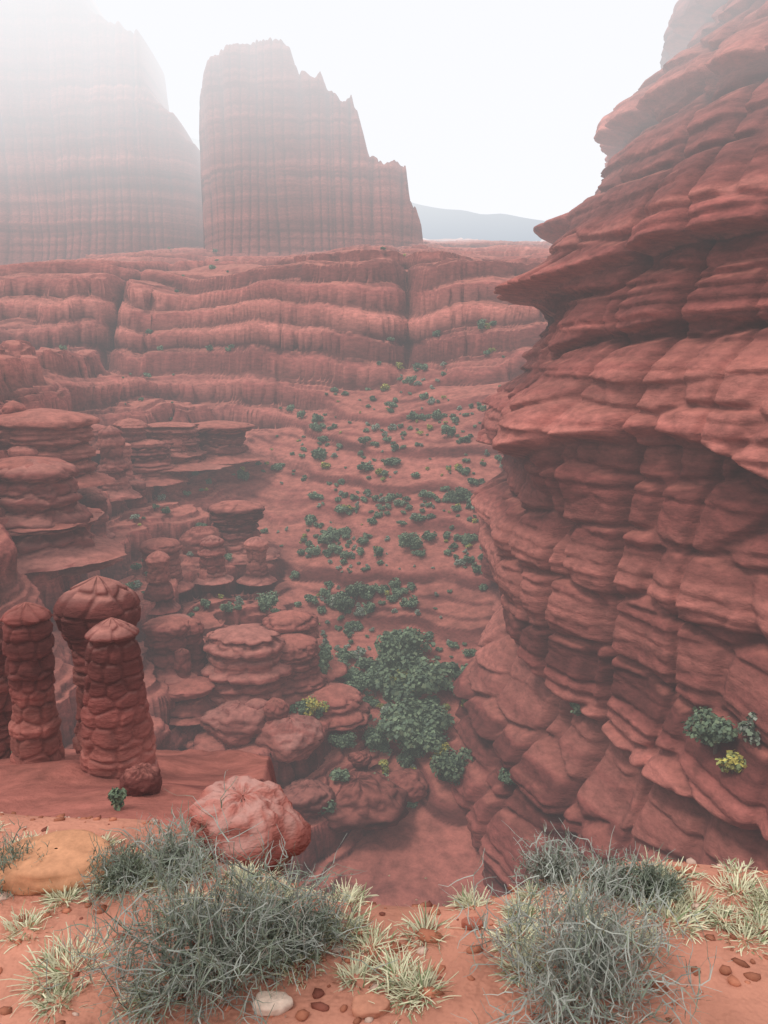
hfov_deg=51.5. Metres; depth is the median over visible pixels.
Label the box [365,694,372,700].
bush
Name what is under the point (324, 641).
bush
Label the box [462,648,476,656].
bush
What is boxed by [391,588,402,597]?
bush
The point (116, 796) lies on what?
bush
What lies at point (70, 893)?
grass tuft
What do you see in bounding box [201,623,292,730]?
stack
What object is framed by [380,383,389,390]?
bush
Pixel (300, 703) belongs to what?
bush
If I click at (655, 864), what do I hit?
rim grass
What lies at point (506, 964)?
rim grass
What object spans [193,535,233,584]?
hoodoo
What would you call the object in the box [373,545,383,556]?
bush
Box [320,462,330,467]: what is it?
bush
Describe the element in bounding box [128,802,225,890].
shrub
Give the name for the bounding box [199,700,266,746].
boulder
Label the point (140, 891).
rim grass
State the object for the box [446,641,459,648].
bush
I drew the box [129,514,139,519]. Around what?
bush
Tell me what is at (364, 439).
bush
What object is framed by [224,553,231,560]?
bush
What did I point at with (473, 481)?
bush
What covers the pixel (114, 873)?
shrub
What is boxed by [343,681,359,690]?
bush
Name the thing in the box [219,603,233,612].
bush
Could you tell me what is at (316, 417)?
bush
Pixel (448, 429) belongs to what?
bush
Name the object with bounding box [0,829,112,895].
orange rim slab
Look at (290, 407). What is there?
bush
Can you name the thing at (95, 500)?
hoodoo
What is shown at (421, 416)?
bush
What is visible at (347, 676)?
bush
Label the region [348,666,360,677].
bush
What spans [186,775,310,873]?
boulder
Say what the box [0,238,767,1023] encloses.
terrain ground
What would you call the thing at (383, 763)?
bush
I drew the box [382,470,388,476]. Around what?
bush
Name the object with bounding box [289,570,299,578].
bush
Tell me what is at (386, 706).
bush
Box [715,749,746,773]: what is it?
shrub
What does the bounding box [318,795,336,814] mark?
bush
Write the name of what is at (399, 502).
bush
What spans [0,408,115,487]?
stack
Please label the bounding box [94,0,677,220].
sky
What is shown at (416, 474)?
bush
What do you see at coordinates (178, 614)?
stack
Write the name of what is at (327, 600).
bush
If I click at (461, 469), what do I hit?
bush
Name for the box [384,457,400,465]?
bush
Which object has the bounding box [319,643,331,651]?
bush
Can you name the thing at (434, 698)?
bush
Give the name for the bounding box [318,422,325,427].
bush
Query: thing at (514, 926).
rim grass
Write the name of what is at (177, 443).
stack
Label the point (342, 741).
bush
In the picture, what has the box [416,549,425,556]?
bush
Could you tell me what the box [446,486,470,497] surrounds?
bush
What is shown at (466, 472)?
bush
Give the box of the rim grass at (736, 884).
[700,867,767,910]
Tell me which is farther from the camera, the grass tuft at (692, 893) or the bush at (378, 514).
the bush at (378, 514)
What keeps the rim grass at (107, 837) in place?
on the terrain ground at (306, 330)
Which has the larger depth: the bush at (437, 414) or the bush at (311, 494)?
the bush at (437, 414)
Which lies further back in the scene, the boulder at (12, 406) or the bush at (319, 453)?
the bush at (319, 453)
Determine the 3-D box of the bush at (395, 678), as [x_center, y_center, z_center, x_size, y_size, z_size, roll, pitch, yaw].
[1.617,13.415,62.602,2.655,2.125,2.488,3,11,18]
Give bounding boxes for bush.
[107,787,126,810]
[125,582,134,589]
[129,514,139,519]
[130,562,139,569]
[134,580,142,588]
[143,372,151,377]
[157,494,165,500]
[161,506,170,513]
[183,490,190,496]
[195,522,207,525]
[200,599,210,608]
[205,345,212,350]
[206,478,211,484]
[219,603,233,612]
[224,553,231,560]
[233,604,241,609]
[234,595,243,604]
[237,469,249,480]
[255,590,278,612]
[260,528,267,532]
[270,463,281,471]
[270,608,279,612]
[287,404,294,410]
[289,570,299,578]
[289,703,296,712]
[294,601,301,606]
[295,699,309,711]
[297,410,305,417]
[297,549,304,554]
[298,706,307,714]
[303,695,329,715]
[304,514,314,524]
[304,545,320,555]
[304,594,318,603]
[305,540,312,545]
[307,491,316,498]
[309,421,318,430]
[311,447,327,459]
[312,413,323,421]
[313,493,323,498]
[313,522,324,527]
[314,707,324,718]
[317,530,333,544]
[317,606,326,613]
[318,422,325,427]
[318,436,329,441]
[318,647,333,665]
[318,659,329,673]
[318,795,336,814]
[319,588,330,597]
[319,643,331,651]
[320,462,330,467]
[321,638,328,645]
[322,549,332,556]
[323,597,331,604]
[324,580,333,586]
[328,543,343,553]
[328,731,356,750]
[329,596,335,608]
[329,767,349,781]
[331,528,342,534]
[331,593,352,614]
[334,504,349,513]
[334,625,342,630]
[334,647,350,661]
[337,658,361,683]
[338,479,344,484]
[340,529,349,534]
[340,550,347,558]
[340,559,347,563]
[341,533,350,538]
[342,504,353,510]
[343,581,367,599]
[343,622,352,633]
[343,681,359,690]
[348,650,358,658]
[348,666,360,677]
[349,494,359,500]
[349,620,362,627]
[352,647,365,659]
[353,607,365,615]
[356,537,368,543]
[356,547,364,554]
[356,657,377,671]
[356,671,383,696]
[357,436,371,444]
[357,462,374,471]
[360,496,367,501]
[360,591,373,599]
[361,724,387,748]
[362,601,374,613]
[363,532,371,538]
[363,649,403,681]
[365,584,375,593]
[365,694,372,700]
[367,517,376,524]
[367,699,379,706]
[369,395,376,400]
[369,742,391,755]
[371,423,379,430]
[371,495,378,500]
[371,583,378,591]
[373,441,379,446]
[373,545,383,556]
[373,700,422,742]
[374,511,382,517]
[374,626,421,658]
[375,468,381,475]
[375,628,435,668]
[375,651,454,706]
[377,497,384,501]
[377,505,385,510]
[377,584,388,592]
[378,734,387,749]
[378,759,388,773]
[379,703,391,712]
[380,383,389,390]
[382,436,391,441]
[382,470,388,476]
[384,401,397,407]
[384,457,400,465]
[385,493,393,502]
[386,594,398,601]
[387,423,396,430]
[388,577,400,588]
[390,669,414,692]
[391,444,399,449]
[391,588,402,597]
[393,499,404,506]
[396,362,404,369]
[396,520,406,524]
[396,697,452,736]
[396,744,425,768]
[397,532,422,550]
[397,719,449,754]
[398,587,408,595]
[399,594,418,607]
[405,504,412,509]
[406,375,415,384]
[406,410,417,419]
[406,801,418,807]
[407,582,415,590]
[410,472,419,477]
[411,513,425,521]
[414,363,421,369]
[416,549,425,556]
[417,413,425,419]
[418,489,431,498]
[418,709,454,730]
[419,392,428,399]
[420,365,427,370]
[420,695,439,705]
[421,530,436,540]
[425,502,432,506]
[427,398,435,404]
[429,742,449,759]
[429,747,473,784]
[430,409,443,419]
[432,330,440,336]
[440,486,449,491]
[441,423,455,436]
[441,496,450,502]
[441,661,459,673]
[442,703,450,709]
[443,531,450,539]
[444,549,451,555]
[444,777,459,785]
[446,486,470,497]
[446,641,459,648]
[448,542,457,548]
[449,495,463,503]
[451,416,458,421]
[451,504,461,510]
[453,671,460,677]
[454,463,462,470]
[454,534,462,540]
[454,559,465,566]
[457,466,470,472]
[458,435,470,442]
[461,468,469,475]
[461,533,470,540]
[462,492,472,500]
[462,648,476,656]
[463,533,478,541]
[463,555,474,563]
[466,498,471,507]
[467,478,478,484]
[471,562,481,573]
[477,319,486,329]
[477,553,482,560]
[478,584,487,590]
[489,321,496,325]
[494,455,502,461]
[569,702,581,715]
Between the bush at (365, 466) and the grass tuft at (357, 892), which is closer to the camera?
the grass tuft at (357, 892)
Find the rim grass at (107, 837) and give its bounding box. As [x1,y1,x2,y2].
[102,829,126,848]
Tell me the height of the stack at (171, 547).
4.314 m
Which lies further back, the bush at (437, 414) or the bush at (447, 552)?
the bush at (437, 414)
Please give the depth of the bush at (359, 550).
76.93 m
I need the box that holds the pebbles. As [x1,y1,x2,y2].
[0,811,767,1023]
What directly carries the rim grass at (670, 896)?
on the terrain ground at (306, 330)
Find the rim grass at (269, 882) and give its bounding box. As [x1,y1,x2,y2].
[204,862,283,911]
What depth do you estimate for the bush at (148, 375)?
108.39 m
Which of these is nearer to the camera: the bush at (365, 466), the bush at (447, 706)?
the bush at (447, 706)
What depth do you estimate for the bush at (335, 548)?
78.09 m
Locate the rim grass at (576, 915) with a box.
[546,892,608,933]
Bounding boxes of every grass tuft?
[0,901,58,953]
[0,922,131,1020]
[24,972,92,1023]
[30,873,88,915]
[108,958,187,1023]
[220,857,268,888]
[232,938,273,981]
[260,937,328,991]
[323,878,378,905]
[342,915,408,965]
[444,879,496,910]
[496,893,540,923]
[618,918,666,965]
[626,887,715,949]
[671,883,733,924]
[692,897,745,935]
[716,911,767,959]
[730,890,767,923]
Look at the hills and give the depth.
3070.18 m
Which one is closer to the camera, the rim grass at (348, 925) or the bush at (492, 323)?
the rim grass at (348, 925)
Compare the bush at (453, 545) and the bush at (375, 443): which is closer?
the bush at (453, 545)
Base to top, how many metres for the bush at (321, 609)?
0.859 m
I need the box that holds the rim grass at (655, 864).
[625,847,683,896]
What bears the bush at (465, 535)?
on the terrain ground at (306, 330)
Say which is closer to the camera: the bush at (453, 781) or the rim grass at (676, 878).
the rim grass at (676, 878)
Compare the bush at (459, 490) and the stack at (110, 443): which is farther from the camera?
the bush at (459, 490)
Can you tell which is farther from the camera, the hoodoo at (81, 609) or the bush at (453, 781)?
the bush at (453, 781)
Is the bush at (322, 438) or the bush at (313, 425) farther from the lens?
the bush at (313, 425)
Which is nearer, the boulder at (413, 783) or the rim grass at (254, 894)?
the rim grass at (254, 894)
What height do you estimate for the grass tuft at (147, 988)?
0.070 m
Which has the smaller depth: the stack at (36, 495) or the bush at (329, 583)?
the stack at (36, 495)
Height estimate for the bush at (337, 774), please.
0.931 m
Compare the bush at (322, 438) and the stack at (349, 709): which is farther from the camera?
the bush at (322, 438)
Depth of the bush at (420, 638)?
64.19 m
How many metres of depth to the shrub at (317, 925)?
2.31 m
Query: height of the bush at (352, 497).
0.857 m
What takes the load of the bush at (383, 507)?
on the terrain ground at (306, 330)
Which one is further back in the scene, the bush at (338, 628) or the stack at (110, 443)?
the stack at (110, 443)
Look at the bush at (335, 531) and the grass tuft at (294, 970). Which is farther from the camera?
the bush at (335, 531)
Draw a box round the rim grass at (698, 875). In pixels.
[658,856,707,887]
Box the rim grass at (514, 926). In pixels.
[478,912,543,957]
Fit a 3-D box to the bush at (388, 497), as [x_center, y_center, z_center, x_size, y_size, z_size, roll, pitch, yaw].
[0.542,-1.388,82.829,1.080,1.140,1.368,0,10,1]
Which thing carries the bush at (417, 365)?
on the terrain ground at (306, 330)
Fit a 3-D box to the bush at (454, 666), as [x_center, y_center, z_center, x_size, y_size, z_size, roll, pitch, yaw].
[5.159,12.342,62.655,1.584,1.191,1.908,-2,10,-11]
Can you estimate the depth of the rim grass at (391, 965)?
2.23 m
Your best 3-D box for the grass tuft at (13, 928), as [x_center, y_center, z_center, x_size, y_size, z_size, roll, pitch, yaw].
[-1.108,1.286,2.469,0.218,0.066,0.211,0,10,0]
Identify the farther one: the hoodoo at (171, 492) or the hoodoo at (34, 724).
the hoodoo at (171, 492)
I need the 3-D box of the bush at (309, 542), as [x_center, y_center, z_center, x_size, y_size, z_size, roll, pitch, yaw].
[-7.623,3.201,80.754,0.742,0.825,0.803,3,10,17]
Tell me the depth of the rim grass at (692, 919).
2.39 m
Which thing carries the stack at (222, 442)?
on the terrain ground at (306, 330)
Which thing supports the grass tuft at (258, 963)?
on the terrain ground at (306, 330)
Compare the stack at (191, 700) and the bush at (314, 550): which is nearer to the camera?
the stack at (191, 700)
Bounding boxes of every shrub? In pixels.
[0,816,55,904]
[31,765,400,1023]
[76,834,176,910]
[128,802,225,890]
[225,865,364,986]
[438,821,731,1023]
[501,820,605,894]
[578,845,648,911]
[611,844,697,913]
[715,749,746,773]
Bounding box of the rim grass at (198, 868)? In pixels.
[157,840,220,888]
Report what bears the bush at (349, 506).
on the terrain ground at (306, 330)
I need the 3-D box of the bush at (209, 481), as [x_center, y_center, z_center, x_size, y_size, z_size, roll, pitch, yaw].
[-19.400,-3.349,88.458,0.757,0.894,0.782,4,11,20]
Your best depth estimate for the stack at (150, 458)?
82.14 m
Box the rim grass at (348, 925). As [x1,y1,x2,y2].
[319,905,374,947]
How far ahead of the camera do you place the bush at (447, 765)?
52.70 m
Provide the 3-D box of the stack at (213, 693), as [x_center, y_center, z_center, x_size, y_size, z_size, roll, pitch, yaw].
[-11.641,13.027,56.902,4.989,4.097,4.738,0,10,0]
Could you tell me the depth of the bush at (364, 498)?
83.90 m
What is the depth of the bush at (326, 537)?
79.55 m
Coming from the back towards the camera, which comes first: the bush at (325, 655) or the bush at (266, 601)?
the bush at (266, 601)
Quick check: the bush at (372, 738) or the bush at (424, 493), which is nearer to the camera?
the bush at (372, 738)
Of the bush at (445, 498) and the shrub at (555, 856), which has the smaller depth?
the shrub at (555, 856)
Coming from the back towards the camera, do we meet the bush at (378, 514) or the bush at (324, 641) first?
the bush at (378, 514)
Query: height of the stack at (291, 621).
4.813 m
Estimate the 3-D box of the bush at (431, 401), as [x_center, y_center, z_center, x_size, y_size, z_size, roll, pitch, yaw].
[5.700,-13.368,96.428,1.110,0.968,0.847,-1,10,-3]
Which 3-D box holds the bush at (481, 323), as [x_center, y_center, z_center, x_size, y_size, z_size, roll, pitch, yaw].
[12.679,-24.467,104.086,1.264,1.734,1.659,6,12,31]
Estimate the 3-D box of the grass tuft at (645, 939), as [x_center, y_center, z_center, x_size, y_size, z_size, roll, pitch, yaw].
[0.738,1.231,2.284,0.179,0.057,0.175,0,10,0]
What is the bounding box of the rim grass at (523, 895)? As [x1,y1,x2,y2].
[509,877,552,905]
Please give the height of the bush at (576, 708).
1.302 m
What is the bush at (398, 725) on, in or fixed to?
on the terrain ground at (306, 330)
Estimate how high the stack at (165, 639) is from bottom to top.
4.128 m
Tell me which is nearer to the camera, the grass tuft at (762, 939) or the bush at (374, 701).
the grass tuft at (762, 939)
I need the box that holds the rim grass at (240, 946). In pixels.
[221,929,254,956]
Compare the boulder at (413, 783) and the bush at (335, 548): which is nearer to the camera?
the boulder at (413, 783)
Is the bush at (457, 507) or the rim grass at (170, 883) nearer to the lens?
the rim grass at (170, 883)
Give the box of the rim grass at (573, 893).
[552,875,604,913]
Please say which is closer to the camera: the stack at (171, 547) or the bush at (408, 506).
the stack at (171, 547)
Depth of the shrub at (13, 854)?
2.73 m
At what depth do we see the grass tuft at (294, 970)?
2.24 m
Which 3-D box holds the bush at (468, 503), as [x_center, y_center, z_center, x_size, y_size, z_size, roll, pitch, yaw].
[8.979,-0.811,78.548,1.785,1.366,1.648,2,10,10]
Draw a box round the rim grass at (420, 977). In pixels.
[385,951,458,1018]
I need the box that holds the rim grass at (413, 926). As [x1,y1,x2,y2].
[388,901,463,956]
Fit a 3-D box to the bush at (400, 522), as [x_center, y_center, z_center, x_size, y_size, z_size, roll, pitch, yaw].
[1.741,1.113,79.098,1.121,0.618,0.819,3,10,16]
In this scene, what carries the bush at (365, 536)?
on the terrain ground at (306, 330)
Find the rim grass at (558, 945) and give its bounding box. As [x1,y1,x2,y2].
[538,927,597,971]
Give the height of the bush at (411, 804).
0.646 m
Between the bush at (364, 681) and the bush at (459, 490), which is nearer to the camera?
the bush at (364, 681)
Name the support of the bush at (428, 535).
on the terrain ground at (306, 330)
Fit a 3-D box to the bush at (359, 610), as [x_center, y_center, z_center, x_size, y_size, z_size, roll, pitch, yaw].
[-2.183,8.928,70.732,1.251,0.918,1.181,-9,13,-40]
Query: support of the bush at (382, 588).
on the terrain ground at (306, 330)
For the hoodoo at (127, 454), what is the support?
on the terrain ground at (306, 330)
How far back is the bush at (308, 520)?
83.22 m
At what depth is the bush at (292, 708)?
56.37 m
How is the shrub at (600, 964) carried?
on the terrain ground at (306, 330)
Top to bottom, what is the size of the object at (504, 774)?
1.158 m
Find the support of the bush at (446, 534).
on the terrain ground at (306, 330)
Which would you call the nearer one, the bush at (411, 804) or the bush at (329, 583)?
the bush at (411, 804)
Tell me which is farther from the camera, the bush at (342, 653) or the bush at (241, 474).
the bush at (241, 474)
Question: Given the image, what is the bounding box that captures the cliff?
[448,0,767,897]
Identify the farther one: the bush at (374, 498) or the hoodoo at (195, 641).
the bush at (374, 498)
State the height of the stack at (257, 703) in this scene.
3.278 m
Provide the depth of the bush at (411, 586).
71.88 m
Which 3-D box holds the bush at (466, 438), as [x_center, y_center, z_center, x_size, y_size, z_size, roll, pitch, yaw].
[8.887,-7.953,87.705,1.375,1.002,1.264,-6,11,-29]
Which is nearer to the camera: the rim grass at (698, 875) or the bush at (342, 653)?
the rim grass at (698, 875)
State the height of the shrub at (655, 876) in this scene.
0.225 m
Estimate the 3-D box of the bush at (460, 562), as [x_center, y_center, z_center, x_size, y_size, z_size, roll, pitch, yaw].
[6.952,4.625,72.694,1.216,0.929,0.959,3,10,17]
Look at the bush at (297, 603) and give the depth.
72.85 m
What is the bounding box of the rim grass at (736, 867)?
[712,855,766,884]
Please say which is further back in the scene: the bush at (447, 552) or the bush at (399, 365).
the bush at (399, 365)
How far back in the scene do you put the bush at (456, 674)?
61.65 m
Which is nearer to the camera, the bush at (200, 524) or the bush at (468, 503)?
the bush at (200, 524)
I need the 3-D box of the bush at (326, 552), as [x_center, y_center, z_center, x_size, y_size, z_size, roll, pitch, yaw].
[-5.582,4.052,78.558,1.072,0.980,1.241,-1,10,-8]
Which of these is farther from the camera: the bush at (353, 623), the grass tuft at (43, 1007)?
the bush at (353, 623)
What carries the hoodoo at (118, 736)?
on the terrain ground at (306, 330)
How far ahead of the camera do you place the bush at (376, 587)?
72.59 m
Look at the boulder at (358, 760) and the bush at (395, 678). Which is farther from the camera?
the bush at (395, 678)
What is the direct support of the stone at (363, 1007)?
on the terrain ground at (306, 330)
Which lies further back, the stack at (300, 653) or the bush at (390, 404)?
the bush at (390, 404)
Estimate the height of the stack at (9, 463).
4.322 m
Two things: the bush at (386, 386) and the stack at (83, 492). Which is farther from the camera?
the bush at (386, 386)
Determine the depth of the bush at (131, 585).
61.50 m
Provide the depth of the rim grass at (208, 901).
2.50 m
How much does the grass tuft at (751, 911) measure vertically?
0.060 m
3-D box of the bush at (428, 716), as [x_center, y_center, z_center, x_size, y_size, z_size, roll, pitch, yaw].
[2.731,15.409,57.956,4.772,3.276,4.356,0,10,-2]
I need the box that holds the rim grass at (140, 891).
[125,856,172,898]
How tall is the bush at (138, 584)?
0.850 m
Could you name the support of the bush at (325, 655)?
on the terrain ground at (306, 330)
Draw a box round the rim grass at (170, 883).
[134,856,210,900]
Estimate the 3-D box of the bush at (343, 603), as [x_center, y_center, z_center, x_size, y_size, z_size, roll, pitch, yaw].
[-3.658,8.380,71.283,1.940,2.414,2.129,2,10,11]
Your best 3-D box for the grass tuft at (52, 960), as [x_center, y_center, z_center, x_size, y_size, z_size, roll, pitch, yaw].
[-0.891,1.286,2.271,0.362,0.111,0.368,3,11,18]
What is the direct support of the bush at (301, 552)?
on the terrain ground at (306, 330)
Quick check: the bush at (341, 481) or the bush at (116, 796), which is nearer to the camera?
the bush at (116, 796)
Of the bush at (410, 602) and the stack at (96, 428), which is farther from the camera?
the stack at (96, 428)
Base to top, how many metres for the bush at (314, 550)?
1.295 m
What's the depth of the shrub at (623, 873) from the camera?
2.53 m
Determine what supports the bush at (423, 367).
on the terrain ground at (306, 330)
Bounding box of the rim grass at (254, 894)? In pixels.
[224,879,278,915]
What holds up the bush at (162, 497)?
on the terrain ground at (306, 330)
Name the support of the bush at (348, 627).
on the terrain ground at (306, 330)
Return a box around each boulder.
[119,763,161,796]
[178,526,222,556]
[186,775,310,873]
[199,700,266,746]
[255,715,324,762]
[283,778,334,816]
[322,769,408,831]
[348,750,371,769]
[387,767,428,802]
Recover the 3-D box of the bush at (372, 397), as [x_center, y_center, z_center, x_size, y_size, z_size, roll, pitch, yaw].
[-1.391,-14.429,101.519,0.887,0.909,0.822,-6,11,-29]
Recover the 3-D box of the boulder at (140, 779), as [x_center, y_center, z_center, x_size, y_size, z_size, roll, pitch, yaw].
[-4.306,4.778,14.085,0.744,0.628,0.686,0,10,0]
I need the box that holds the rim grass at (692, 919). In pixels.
[655,897,721,944]
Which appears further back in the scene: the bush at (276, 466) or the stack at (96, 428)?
the bush at (276, 466)
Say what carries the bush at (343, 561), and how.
on the terrain ground at (306, 330)
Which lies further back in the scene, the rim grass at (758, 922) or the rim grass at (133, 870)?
the rim grass at (133, 870)
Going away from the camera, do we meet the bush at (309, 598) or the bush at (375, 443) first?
the bush at (309, 598)
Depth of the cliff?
42.03 m
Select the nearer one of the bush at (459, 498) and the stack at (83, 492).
the stack at (83, 492)
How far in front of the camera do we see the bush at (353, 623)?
69.83 m
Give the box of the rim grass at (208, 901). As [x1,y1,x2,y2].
[178,890,228,923]
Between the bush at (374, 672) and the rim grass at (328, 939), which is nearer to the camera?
the rim grass at (328, 939)
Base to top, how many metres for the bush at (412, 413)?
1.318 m
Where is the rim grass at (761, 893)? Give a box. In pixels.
[749,874,767,913]
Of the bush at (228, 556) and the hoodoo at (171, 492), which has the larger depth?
the hoodoo at (171, 492)
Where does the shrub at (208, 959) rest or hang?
on the terrain ground at (306, 330)
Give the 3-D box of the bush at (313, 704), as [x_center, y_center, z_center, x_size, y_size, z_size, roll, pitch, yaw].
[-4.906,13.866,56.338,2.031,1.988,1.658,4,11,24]
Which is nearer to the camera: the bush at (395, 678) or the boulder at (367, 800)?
the boulder at (367, 800)
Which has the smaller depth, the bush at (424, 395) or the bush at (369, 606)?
the bush at (369, 606)
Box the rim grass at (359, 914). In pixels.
[313,896,379,945]
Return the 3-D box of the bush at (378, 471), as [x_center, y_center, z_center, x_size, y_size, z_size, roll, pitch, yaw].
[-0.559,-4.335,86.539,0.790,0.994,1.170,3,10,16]
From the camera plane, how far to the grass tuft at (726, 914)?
2.41 m
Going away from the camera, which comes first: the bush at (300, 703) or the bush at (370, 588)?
the bush at (300, 703)
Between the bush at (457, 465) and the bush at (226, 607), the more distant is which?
the bush at (457, 465)
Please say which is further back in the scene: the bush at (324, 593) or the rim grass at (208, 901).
the bush at (324, 593)
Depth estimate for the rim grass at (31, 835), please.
2.97 m
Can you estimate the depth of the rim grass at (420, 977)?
2.15 m
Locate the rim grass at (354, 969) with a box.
[325,948,383,993]
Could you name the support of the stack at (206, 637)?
on the terrain ground at (306, 330)
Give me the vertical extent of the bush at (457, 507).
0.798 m
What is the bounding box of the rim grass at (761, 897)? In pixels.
[738,874,767,910]
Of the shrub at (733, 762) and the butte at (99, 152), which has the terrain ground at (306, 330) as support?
the butte at (99, 152)
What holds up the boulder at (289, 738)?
on the terrain ground at (306, 330)
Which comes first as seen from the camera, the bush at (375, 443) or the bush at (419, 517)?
the bush at (419, 517)
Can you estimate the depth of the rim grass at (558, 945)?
2.27 m
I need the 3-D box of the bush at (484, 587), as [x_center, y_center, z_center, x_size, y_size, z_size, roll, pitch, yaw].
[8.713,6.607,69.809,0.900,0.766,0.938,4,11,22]
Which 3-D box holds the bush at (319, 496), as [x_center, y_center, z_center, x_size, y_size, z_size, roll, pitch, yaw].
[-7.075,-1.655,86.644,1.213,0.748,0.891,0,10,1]
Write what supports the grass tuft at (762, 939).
on the terrain ground at (306, 330)
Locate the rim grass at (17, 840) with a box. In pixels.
[1,828,37,847]
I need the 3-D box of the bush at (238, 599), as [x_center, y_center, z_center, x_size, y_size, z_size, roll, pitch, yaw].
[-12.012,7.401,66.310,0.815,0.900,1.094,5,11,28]
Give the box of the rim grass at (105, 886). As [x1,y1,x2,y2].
[83,855,146,903]
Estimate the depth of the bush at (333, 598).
72.06 m
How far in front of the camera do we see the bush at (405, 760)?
56.00 m
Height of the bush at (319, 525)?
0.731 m
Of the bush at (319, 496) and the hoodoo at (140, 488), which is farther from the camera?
the bush at (319, 496)
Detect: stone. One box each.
[252,991,292,1015]
[351,993,389,1018]
[461,916,482,930]
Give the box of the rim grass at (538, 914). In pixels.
[500,896,549,928]
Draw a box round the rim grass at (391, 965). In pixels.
[355,939,431,993]
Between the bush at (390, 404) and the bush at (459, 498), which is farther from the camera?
the bush at (390, 404)
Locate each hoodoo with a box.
[0,602,64,763]
[0,621,13,758]
[53,575,140,753]
[80,617,160,778]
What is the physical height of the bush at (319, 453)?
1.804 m
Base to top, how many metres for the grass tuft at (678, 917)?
0.075 m
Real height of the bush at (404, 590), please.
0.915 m
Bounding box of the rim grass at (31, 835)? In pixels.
[10,827,56,848]
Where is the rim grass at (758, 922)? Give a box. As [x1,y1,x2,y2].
[728,903,767,943]
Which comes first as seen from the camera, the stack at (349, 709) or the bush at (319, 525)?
the stack at (349, 709)
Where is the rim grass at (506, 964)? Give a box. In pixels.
[488,936,559,990]
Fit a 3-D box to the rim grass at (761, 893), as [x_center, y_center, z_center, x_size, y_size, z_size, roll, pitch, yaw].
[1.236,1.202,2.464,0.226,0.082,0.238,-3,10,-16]
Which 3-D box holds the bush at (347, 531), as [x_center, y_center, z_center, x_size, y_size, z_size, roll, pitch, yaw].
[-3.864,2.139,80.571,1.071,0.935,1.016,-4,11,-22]
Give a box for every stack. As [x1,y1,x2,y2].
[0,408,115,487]
[0,456,104,532]
[0,459,126,573]
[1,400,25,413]
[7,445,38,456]
[58,507,122,575]
[77,487,115,538]
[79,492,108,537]
[89,424,105,453]
[95,425,142,500]
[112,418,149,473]
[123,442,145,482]
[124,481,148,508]
[130,439,188,486]
[138,537,194,593]
[141,616,197,685]
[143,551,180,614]
[145,422,234,471]
[156,437,191,465]
[157,613,190,617]
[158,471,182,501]
[168,676,215,725]
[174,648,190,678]
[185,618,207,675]
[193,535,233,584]
[196,420,271,463]
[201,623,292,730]
[205,631,212,642]
[206,677,221,707]
[207,500,280,564]
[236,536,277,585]
[246,698,266,709]
[261,610,347,682]
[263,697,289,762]
[280,633,340,718]
[304,682,392,768]
[308,624,336,664]
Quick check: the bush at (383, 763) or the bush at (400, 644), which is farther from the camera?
the bush at (400, 644)
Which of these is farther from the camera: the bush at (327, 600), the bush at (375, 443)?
the bush at (375, 443)
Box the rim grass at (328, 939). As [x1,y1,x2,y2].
[307,916,343,956]
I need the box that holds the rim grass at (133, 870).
[110,848,168,884]
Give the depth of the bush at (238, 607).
65.10 m
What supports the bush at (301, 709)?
on the terrain ground at (306, 330)
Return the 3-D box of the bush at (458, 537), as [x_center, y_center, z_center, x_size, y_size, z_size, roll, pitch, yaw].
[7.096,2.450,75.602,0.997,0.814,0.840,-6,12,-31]
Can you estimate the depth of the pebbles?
2.29 m
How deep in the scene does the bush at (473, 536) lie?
74.74 m
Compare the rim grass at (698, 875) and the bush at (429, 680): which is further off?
the bush at (429, 680)
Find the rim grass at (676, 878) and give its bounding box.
[636,857,698,904]
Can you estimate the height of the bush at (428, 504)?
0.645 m
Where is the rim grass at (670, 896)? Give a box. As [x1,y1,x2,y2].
[637,879,693,912]
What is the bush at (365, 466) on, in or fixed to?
on the terrain ground at (306, 330)
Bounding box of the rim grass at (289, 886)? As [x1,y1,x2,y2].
[236,861,327,919]
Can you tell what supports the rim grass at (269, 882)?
on the terrain ground at (306, 330)
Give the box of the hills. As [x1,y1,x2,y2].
[191,138,544,241]
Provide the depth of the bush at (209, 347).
110.86 m
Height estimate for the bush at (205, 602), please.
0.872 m
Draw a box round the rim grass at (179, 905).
[144,881,230,929]
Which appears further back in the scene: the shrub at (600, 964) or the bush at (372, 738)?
the bush at (372, 738)
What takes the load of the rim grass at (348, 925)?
on the terrain ground at (306, 330)
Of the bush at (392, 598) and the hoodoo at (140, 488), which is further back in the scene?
the hoodoo at (140, 488)
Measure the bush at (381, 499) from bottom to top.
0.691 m
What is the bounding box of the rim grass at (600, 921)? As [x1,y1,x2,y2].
[583,909,632,937]

